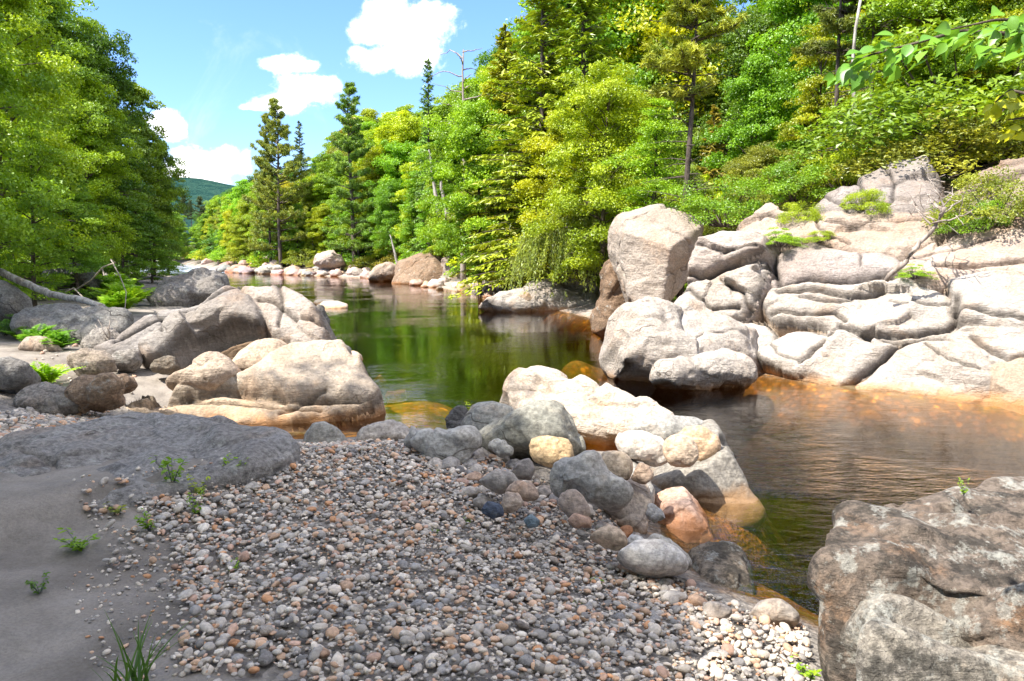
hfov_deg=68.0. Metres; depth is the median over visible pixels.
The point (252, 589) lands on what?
pebble
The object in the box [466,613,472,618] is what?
pebble
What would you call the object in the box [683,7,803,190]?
broadleaf tree
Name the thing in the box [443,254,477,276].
bush
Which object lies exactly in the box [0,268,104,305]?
fallen log
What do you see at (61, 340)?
fern
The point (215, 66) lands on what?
sky
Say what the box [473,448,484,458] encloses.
cobble
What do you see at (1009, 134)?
leafy branch
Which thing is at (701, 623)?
pebble
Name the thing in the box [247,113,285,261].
pine tree
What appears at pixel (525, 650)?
pebble
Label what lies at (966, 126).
bush
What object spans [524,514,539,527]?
boulder
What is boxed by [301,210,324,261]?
young tree
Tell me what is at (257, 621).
pebble
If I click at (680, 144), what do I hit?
broadleaf tree
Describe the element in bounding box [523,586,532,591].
pebble
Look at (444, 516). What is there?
pebble
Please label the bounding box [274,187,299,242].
broadleaf tree
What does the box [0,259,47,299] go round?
bush
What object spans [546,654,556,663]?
pebble
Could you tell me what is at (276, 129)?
pine tree
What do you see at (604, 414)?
boulder
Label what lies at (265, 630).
pebble
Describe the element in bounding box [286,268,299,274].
shore stone
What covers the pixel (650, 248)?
split boulder
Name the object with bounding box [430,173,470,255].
broadleaf tree
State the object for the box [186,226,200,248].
broadleaf tree
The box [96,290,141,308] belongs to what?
fern
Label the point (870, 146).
bush
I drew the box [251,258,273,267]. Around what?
bush
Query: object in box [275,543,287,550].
pebble
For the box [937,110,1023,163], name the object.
bush
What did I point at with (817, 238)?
shrub
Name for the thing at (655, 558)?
boulder
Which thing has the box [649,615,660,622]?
pebble
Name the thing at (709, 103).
broadleaf tree
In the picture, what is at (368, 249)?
young tree
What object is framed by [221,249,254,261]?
bush
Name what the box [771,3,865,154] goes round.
broadleaf tree
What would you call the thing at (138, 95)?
broadleaf tree
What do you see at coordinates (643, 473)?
boulder
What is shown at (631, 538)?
boulder
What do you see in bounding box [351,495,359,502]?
pebble
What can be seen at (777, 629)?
pebble
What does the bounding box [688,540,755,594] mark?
boulder
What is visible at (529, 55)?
broadleaf tree
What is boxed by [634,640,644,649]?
pebble
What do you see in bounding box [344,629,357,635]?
pebble
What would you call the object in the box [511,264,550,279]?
bush
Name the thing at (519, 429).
boulder
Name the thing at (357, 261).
bush
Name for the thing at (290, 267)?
shore stone
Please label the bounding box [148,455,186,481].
weed
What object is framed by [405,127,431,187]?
young tree
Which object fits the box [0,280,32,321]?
boulder
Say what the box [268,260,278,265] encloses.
shore stone
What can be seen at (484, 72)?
broadleaf tree
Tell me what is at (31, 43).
broadleaf tree
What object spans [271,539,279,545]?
pebble
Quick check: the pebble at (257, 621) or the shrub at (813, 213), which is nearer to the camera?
the pebble at (257, 621)
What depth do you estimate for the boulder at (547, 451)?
6.21 m
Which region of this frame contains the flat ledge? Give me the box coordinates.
[0,412,300,509]
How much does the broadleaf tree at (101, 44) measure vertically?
9.177 m
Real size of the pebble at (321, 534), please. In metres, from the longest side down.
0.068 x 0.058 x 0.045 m
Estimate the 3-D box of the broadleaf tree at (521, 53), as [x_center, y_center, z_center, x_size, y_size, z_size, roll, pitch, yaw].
[4.596,-12.357,38.859,10.174,16.059,8.988,-2,7,-13]
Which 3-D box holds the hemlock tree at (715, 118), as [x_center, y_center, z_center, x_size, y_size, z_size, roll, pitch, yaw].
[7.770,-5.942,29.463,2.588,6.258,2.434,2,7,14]
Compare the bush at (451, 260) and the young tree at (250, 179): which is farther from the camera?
the young tree at (250, 179)
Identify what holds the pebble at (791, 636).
on the ground
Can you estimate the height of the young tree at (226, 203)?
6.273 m
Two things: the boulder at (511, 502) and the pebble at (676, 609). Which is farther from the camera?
the boulder at (511, 502)
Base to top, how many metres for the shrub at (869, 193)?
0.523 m
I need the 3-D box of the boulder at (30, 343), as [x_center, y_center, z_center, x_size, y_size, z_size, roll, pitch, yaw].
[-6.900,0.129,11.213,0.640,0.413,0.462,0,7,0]
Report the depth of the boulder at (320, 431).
7.04 m
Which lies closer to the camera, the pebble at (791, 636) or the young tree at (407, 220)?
the pebble at (791, 636)
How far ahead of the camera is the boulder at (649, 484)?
6.17 m
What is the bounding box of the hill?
[129,177,233,242]
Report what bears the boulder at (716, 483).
in the river water
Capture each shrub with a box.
[764,227,807,247]
[775,201,826,223]
[802,230,835,242]
[837,188,893,214]
[895,264,936,279]
[920,165,1023,226]
[932,198,1013,235]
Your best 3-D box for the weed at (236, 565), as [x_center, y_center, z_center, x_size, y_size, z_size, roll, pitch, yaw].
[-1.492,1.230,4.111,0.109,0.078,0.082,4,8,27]
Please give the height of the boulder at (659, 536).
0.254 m
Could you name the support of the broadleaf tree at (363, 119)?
on the ground
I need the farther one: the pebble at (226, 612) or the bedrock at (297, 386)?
the bedrock at (297, 386)
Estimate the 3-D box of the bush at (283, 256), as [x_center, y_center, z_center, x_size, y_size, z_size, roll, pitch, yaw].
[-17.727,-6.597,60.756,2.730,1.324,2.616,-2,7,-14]
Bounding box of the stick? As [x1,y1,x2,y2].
[59,259,126,307]
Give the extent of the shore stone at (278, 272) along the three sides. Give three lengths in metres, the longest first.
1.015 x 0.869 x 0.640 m
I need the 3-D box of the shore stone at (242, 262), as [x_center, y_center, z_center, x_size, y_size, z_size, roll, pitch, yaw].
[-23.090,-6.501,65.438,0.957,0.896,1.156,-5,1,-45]
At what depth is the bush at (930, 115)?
16.00 m
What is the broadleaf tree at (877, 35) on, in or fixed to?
on the ground
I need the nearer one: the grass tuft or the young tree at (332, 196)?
the grass tuft
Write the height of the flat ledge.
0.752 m
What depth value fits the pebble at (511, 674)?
3.03 m
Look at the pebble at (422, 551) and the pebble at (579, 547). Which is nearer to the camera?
the pebble at (422, 551)
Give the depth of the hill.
1904.87 m
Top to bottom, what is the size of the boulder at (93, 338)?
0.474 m
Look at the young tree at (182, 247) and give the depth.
41.76 m
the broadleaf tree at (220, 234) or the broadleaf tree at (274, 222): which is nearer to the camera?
the broadleaf tree at (274, 222)
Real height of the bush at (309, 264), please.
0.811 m
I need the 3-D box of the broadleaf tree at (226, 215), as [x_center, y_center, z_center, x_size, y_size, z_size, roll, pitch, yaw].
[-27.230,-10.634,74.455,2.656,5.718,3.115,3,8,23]
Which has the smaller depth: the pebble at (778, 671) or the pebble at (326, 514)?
the pebble at (778, 671)
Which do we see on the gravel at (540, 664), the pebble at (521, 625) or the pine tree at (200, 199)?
the pebble at (521, 625)
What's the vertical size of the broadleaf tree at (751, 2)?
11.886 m
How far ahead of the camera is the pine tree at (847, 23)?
19.35 m
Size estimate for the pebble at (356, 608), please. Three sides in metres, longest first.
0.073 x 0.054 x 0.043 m
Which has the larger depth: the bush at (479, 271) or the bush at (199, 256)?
the bush at (199, 256)
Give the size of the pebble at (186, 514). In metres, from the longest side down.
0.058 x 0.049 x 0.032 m
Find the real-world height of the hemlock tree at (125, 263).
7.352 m
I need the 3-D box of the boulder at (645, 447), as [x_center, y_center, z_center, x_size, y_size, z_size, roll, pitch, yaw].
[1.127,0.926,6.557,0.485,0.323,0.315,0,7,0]
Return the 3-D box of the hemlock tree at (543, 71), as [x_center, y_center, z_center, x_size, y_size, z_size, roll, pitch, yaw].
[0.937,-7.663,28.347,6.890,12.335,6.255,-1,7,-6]
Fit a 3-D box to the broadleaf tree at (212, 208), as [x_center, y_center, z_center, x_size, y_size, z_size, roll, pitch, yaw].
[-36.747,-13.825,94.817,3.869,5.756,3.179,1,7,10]
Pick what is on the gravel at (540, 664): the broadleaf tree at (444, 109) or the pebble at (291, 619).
the pebble at (291, 619)
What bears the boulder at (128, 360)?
on the ground
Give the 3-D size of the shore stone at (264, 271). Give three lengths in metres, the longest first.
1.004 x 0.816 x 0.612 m
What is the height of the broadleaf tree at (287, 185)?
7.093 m
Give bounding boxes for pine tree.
[180,195,190,241]
[184,199,197,245]
[192,196,206,217]
[241,97,325,266]
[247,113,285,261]
[318,81,380,261]
[636,0,748,299]
[790,0,889,186]
[822,0,912,148]
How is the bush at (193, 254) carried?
on the ground
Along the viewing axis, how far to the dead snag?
36.71 m
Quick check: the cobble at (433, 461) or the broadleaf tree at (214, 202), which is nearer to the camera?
the cobble at (433, 461)
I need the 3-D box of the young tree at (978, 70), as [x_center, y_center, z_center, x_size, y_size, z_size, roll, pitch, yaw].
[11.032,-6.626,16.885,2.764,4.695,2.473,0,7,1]
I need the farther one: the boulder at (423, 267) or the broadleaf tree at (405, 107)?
the broadleaf tree at (405, 107)
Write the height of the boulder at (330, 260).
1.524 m
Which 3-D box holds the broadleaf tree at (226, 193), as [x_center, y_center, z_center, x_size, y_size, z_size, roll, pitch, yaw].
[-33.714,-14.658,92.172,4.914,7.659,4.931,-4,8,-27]
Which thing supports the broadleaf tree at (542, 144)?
on the ground
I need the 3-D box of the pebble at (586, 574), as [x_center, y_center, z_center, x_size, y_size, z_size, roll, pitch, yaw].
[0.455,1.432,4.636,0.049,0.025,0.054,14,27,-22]
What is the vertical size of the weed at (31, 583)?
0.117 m
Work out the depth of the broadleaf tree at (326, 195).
59.67 m
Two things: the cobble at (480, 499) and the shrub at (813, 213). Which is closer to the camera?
the cobble at (480, 499)
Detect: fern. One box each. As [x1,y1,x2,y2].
[1,326,28,337]
[14,324,71,340]
[30,361,84,381]
[39,330,77,347]
[62,272,142,295]
[89,282,155,304]
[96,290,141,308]
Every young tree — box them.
[0,119,105,306]
[39,167,116,298]
[99,175,159,285]
[127,211,186,282]
[157,202,185,275]
[180,232,190,251]
[194,218,201,246]
[205,224,215,247]
[211,208,222,245]
[215,196,228,209]
[217,199,230,223]
[246,175,256,184]
[248,217,265,257]
[295,202,315,257]
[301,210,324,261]
[321,191,351,260]
[338,199,358,257]
[348,136,368,255]
[359,210,381,260]
[360,189,384,262]
[364,120,388,145]
[393,184,422,259]
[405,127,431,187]
[414,183,445,256]
[466,188,476,278]
[601,97,719,299]
[609,130,648,205]
[773,21,868,205]
[849,0,967,183]
[930,0,1023,124]
[969,0,1023,121]
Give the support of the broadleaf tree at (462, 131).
on the ground
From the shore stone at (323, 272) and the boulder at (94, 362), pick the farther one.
the shore stone at (323, 272)
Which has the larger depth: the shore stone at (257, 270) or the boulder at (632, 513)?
the shore stone at (257, 270)
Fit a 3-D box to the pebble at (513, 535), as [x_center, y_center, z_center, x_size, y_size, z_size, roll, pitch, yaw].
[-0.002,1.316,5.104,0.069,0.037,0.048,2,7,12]
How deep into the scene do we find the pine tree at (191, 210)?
123.19 m
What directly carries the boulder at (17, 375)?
on the ground
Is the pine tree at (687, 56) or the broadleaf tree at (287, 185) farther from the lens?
the broadleaf tree at (287, 185)
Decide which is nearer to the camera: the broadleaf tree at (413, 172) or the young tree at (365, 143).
the broadleaf tree at (413, 172)
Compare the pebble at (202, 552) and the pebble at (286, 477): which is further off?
the pebble at (286, 477)
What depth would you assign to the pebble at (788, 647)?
3.85 m
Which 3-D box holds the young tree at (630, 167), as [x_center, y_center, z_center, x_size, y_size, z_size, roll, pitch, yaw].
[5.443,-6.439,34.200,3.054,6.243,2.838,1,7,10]
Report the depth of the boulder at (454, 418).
8.69 m
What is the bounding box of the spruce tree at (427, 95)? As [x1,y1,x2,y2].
[407,58,437,255]
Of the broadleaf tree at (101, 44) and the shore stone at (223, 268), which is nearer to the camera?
the broadleaf tree at (101, 44)
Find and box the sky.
[60,0,755,185]
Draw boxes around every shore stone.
[203,258,213,263]
[217,264,230,271]
[227,265,239,272]
[233,266,245,272]
[238,260,249,265]
[238,267,253,273]
[254,267,265,272]
[258,268,270,273]
[263,264,272,269]
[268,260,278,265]
[272,265,283,269]
[272,269,283,274]
[283,265,300,274]
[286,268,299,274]
[300,271,312,275]
[316,269,329,275]
[329,269,341,276]
[346,267,356,274]
[351,268,362,275]
[359,271,369,277]
[409,279,422,285]
[427,279,444,286]
[451,282,456,288]
[457,284,469,291]
[482,285,488,291]
[484,293,492,297]
[486,288,496,292]
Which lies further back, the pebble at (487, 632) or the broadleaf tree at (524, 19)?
the broadleaf tree at (524, 19)
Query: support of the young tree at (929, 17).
on the ground
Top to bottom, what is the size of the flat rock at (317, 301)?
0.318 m
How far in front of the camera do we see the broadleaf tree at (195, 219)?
127.71 m
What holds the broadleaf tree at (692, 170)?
on the ground
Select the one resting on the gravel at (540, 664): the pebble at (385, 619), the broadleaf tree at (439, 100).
the pebble at (385, 619)
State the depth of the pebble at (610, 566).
4.83 m
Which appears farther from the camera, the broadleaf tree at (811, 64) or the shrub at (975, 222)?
the broadleaf tree at (811, 64)
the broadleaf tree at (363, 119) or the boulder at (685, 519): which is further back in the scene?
the broadleaf tree at (363, 119)
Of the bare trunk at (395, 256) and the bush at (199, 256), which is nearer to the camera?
the bare trunk at (395, 256)
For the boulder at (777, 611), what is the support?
on the ground
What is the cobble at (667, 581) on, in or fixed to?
on the ground
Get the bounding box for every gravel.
[0,343,136,437]
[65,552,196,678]
[72,438,817,680]
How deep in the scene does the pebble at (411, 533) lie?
4.78 m
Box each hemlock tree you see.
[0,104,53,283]
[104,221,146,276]
[448,0,611,298]
[449,24,534,290]
[521,0,630,288]
[695,104,729,235]
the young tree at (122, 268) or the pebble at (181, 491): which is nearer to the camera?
the pebble at (181, 491)
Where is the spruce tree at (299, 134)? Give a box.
[292,120,308,199]
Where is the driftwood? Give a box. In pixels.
[95,320,115,340]
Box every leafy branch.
[823,15,1023,94]
[935,5,1023,63]
[982,89,1023,123]
[985,116,1023,142]
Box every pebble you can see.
[160,497,170,504]
[174,498,184,502]
[179,489,186,494]
[182,512,190,517]
[195,549,208,557]
[211,587,219,593]
[217,649,229,658]
[220,610,228,616]
[226,561,235,567]
[228,639,239,647]
[238,550,249,561]
[239,540,246,545]
[243,483,253,489]
[247,586,257,592]
[251,562,259,570]
[251,618,264,625]
[258,651,273,665]
[260,625,274,635]
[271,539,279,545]
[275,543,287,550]
[280,577,291,584]
[282,475,290,479]
[284,616,293,625]
[298,561,308,568]
[317,530,325,538]
[319,647,329,658]
[323,513,330,517]
[324,501,333,505]
[326,604,337,612]
[328,523,335,528]
[339,580,353,591]
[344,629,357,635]
[348,604,363,614]
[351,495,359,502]
[354,575,366,582]
[360,479,369,485]
[365,495,373,501]
[381,615,392,625]
[384,608,395,614]
[396,560,407,570]
[399,630,415,637]
[404,531,414,537]
[410,599,422,610]
[415,549,425,558]
[434,602,442,610]
[439,598,450,604]
[440,513,450,521]
[446,570,457,578]
[455,466,464,473]
[455,554,464,561]
[457,521,465,528]
[461,590,467,596]
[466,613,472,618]
[481,628,491,637]
[488,454,496,460]
[489,584,498,588]
[491,558,499,563]
[502,670,518,678]
[505,615,514,621]
[508,533,516,538]
[514,551,522,558]
[514,644,529,654]
[516,620,528,629]
[518,654,533,668]
[521,613,535,623]
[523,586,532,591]
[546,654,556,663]
[548,556,558,563]
[555,665,564,675]
[559,612,572,621]
[575,545,583,551]
[583,572,589,577]
[591,612,603,621]
[594,583,601,591]
[605,563,615,570]
[614,612,625,621]
[617,596,626,600]
[629,603,640,609]
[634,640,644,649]
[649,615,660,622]
[670,605,681,614]
[698,621,705,628]
[732,657,744,666]
[765,667,782,676]
[767,676,778,680]
[775,627,783,632]
[782,643,792,653]
[785,634,796,638]
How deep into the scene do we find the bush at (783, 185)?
16.43 m
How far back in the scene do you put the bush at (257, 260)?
62.61 m
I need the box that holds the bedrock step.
[674,230,779,322]
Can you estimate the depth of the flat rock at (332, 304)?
26.65 m
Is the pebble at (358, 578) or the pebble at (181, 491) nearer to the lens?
the pebble at (358, 578)
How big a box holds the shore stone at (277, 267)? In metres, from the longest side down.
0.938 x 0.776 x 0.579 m
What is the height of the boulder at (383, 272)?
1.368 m
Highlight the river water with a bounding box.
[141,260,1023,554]
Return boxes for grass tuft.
[92,611,198,680]
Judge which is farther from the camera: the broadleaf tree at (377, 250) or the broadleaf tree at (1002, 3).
the broadleaf tree at (377, 250)
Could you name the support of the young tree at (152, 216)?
on the ground
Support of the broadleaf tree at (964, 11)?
on the ground
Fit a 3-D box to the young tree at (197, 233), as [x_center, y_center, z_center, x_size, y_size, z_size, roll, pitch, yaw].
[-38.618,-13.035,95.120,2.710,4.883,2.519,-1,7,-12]
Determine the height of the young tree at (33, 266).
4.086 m
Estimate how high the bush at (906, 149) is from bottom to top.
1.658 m
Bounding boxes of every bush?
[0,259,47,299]
[0,313,13,335]
[119,264,161,271]
[180,251,191,259]
[181,246,193,257]
[185,249,207,257]
[188,249,207,259]
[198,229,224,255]
[206,245,225,261]
[206,248,239,261]
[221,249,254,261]
[247,231,315,262]
[249,253,268,265]
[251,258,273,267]
[274,250,303,265]
[281,248,316,266]
[305,258,314,267]
[342,254,365,266]
[344,256,378,269]
[370,249,402,269]
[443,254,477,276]
[446,231,489,266]
[467,258,499,278]
[496,259,517,281]
[501,199,617,300]
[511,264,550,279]
[581,173,729,249]
[670,174,780,229]
[703,140,804,234]
[721,166,814,216]
[744,158,840,211]
[779,16,1023,165]
[784,148,883,200]
[805,101,1023,186]
[845,119,947,168]
[871,125,996,169]
[874,113,1022,164]
[900,135,1000,164]
[923,116,1006,166]
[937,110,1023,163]
[966,119,1023,164]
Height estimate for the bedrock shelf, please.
1.271 m
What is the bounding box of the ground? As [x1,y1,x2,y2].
[0,161,1023,680]
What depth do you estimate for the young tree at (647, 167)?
20.61 m
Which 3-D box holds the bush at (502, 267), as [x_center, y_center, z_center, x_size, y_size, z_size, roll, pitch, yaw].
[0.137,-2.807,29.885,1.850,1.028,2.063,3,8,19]
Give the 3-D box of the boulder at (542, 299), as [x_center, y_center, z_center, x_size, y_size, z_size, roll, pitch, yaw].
[1.212,-1.513,26.103,5.115,1.768,1.858,-4,8,-26]
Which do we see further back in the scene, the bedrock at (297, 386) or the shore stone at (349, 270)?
the shore stone at (349, 270)
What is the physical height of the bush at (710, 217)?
1.294 m
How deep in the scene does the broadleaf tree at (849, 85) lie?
24.20 m
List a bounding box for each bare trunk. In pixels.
[390,235,397,262]
[428,150,441,216]
[440,180,448,219]
[851,0,861,184]
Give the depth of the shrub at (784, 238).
14.02 m
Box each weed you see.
[25,571,50,593]
[53,527,100,551]
[104,503,125,513]
[134,508,155,530]
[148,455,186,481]
[186,474,210,494]
[186,489,203,513]
[218,453,248,465]
[228,558,238,571]
[789,654,821,680]
[958,477,969,495]
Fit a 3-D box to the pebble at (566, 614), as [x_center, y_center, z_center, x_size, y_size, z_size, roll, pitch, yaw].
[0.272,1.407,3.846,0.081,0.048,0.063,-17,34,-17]
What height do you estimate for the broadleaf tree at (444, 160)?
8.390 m
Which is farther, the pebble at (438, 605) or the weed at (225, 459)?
the weed at (225, 459)
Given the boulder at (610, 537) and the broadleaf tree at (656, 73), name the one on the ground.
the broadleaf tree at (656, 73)
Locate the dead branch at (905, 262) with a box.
[884,157,981,281]
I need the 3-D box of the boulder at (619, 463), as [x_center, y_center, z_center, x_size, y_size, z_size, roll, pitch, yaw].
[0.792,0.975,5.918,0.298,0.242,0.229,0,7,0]
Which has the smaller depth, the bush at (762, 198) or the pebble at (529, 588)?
the pebble at (529, 588)
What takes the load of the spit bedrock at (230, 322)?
on the ground
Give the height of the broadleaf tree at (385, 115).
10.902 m
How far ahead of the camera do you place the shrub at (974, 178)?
12.46 m
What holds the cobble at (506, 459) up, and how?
on the ground
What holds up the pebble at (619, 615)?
on the gravel at (540, 664)
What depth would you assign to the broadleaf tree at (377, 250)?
54.35 m
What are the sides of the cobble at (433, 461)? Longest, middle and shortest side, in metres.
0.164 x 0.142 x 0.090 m
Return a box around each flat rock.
[9,303,133,344]
[13,381,79,415]
[313,299,334,304]
[320,300,347,311]
[627,415,702,440]
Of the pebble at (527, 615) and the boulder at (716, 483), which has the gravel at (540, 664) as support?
the pebble at (527, 615)
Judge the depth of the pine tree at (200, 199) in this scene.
110.22 m
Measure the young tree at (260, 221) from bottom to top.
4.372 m
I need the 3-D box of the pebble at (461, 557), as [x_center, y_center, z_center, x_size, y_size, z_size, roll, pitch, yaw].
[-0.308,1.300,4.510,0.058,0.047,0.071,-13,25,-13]
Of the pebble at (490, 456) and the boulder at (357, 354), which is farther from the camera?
the boulder at (357, 354)
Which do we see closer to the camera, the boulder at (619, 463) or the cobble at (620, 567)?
the cobble at (620, 567)
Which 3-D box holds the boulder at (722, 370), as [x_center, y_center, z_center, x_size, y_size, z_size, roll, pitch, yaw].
[2.910,0.532,11.826,1.969,0.807,0.920,-3,8,-22]
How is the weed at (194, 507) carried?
on the gravel at (540, 664)
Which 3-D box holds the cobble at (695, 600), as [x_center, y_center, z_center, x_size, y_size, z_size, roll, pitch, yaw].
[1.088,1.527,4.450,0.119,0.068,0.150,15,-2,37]
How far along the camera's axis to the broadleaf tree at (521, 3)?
36.69 m
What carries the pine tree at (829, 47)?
on the ground
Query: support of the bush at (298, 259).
on the ground
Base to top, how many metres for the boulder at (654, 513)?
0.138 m
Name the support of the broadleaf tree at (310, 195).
on the ground
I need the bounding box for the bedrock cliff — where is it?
[743,228,1023,414]
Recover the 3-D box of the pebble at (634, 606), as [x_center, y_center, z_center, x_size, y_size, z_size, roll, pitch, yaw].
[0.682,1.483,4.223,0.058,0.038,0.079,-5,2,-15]
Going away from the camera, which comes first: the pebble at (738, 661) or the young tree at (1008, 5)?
the pebble at (738, 661)
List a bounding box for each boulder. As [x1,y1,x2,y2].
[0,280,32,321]
[0,356,40,393]
[18,336,62,351]
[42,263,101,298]
[64,372,125,413]
[66,348,117,375]
[80,326,119,348]
[111,349,142,371]
[116,373,137,393]
[150,355,180,374]
[165,351,240,390]
[232,338,286,370]
[303,421,346,442]
[313,250,345,270]
[316,304,329,324]
[352,351,362,360]
[356,419,409,440]
[368,262,395,281]
[392,252,442,283]
[404,425,481,464]
[441,256,468,279]
[445,405,467,428]
[460,401,513,429]
[478,470,517,493]
[479,273,599,323]
[479,399,585,458]
[481,501,503,518]
[488,438,513,457]
[499,365,673,450]
[501,491,522,512]
[506,480,538,501]
[512,458,534,479]
[517,291,531,300]
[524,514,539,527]
[529,435,573,467]
[549,450,633,511]
[558,489,589,517]
[568,513,591,528]
[590,259,625,338]
[590,524,627,550]
[599,296,761,409]
[601,450,632,479]
[603,477,651,533]
[607,204,703,301]
[615,430,666,466]
[616,539,688,578]
[627,534,643,544]
[631,459,654,503]
[631,463,653,483]
[645,503,664,522]
[647,533,691,569]
[649,348,757,398]
[651,419,766,529]
[654,486,714,545]
[662,433,698,467]
[679,425,720,460]
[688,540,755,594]
[749,598,799,626]
[807,476,1023,680]
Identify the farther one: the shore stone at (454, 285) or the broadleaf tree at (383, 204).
the broadleaf tree at (383, 204)
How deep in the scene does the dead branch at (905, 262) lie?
11.72 m
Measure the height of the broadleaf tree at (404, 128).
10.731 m
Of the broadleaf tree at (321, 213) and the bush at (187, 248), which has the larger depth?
the bush at (187, 248)
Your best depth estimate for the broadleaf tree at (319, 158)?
64.24 m
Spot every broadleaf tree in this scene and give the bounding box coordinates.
[0,0,120,284]
[0,1,119,198]
[0,12,74,283]
[1,0,153,275]
[16,74,145,272]
[35,0,126,142]
[45,19,163,273]
[110,83,189,278]
[127,204,184,246]
[129,139,191,276]
[164,200,182,254]
[168,215,191,251]
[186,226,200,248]
[190,209,205,226]
[195,214,214,249]
[201,216,215,248]
[202,234,214,257]
[203,194,221,217]
[207,207,216,219]
[213,189,232,211]
[214,221,228,251]
[219,204,236,251]
[220,178,256,242]
[225,220,252,258]
[227,196,259,256]
[237,188,281,240]
[260,217,287,258]
[274,169,295,180]
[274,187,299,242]
[280,181,297,205]
[282,203,309,256]
[288,175,319,229]
[300,132,353,203]
[300,173,323,206]
[304,168,340,250]
[306,203,338,256]
[307,150,330,174]
[311,172,371,255]
[312,150,354,256]
[316,128,344,174]
[319,142,331,167]
[338,131,364,160]
[339,139,418,242]
[342,127,375,151]
[344,146,396,257]
[352,114,374,130]
[359,108,382,123]
[361,121,376,130]
[361,179,406,260]
[363,111,421,181]
[365,200,399,258]
[366,110,424,223]
[390,145,424,249]
[394,104,429,122]
[399,129,441,247]
[412,96,536,295]
[413,107,427,118]
[415,181,454,261]
[420,83,481,242]
[420,130,460,257]
[426,74,486,215]
[427,93,451,112]
[430,94,453,128]
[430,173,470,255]
[445,147,522,239]
[472,43,506,77]
[472,57,536,141]
[475,60,497,79]
[487,0,736,174]
[496,22,614,209]
[498,104,556,257]
[502,4,671,171]
[503,15,531,68]
[508,107,615,277]
[516,0,657,185]
[518,59,681,283]
[547,0,740,169]
[553,0,775,175]
[657,118,704,193]
[657,162,715,288]
[665,51,727,197]
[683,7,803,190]
[699,53,809,229]
[723,0,786,119]
[736,0,870,176]
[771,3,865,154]
[810,4,916,171]
[822,0,1020,111]
[835,0,938,105]
[887,0,1023,130]
[941,0,1023,67]
[955,0,1023,82]
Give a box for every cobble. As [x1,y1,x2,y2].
[427,457,441,469]
[441,456,460,470]
[456,478,469,485]
[457,486,480,498]
[463,472,482,480]
[464,459,476,467]
[469,464,482,471]
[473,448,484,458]
[473,493,491,509]
[478,485,490,493]
[480,447,492,458]
[489,462,499,468]
[496,455,509,462]
[506,459,519,468]
[537,485,551,495]
[539,500,547,506]
[548,494,558,501]
[589,507,595,517]
[595,522,607,529]
[616,564,638,575]
[620,525,632,537]
[659,578,673,585]
[661,590,687,602]
[681,602,694,614]
[687,594,707,606]
[702,601,732,619]
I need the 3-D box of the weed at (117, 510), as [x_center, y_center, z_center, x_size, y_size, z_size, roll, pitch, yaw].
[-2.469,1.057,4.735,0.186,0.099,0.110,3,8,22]
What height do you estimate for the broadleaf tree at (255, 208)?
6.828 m
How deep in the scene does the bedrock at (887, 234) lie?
13.91 m
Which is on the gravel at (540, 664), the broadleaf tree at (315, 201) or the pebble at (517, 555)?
the pebble at (517, 555)
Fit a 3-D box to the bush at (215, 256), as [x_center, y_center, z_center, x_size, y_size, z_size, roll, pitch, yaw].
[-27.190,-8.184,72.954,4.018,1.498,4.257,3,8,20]
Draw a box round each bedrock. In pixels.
[93,285,406,404]
[124,339,387,431]
[736,156,1023,261]
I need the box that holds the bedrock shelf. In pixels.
[146,267,229,306]
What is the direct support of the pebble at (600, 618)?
on the gravel at (540, 664)
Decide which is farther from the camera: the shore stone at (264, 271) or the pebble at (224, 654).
the shore stone at (264, 271)
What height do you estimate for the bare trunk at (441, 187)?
2.806 m
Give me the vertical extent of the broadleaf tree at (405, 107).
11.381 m
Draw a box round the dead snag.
[428,48,493,280]
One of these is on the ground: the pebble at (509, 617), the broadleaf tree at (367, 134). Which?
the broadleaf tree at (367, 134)
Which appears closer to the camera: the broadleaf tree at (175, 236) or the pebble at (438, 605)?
the pebble at (438, 605)
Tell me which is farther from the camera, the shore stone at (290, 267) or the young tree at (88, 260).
the shore stone at (290, 267)
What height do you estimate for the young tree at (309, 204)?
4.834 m
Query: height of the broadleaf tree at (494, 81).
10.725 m
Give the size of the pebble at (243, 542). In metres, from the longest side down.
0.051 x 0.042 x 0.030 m
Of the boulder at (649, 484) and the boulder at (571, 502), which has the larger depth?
the boulder at (649, 484)
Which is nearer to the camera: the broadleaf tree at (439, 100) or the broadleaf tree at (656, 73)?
the broadleaf tree at (656, 73)
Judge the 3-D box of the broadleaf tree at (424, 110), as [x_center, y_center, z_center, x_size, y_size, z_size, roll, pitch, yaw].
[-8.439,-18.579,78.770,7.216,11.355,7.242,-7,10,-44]
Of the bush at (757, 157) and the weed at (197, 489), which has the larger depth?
the bush at (757, 157)
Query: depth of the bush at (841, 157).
16.50 m
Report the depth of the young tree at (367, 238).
55.66 m
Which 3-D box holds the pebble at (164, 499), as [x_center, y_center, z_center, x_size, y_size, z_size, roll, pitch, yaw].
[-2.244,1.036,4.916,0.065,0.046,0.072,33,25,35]
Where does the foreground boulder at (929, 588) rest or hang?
on the ground
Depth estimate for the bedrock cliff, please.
12.12 m
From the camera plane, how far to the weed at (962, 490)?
4.14 m
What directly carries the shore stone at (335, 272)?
on the ground
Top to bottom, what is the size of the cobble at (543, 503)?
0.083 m
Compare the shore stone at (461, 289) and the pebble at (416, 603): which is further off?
the shore stone at (461, 289)
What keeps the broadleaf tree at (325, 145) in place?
on the ground
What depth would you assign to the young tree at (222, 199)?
86.43 m
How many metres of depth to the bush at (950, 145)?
16.01 m
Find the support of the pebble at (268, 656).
on the ground

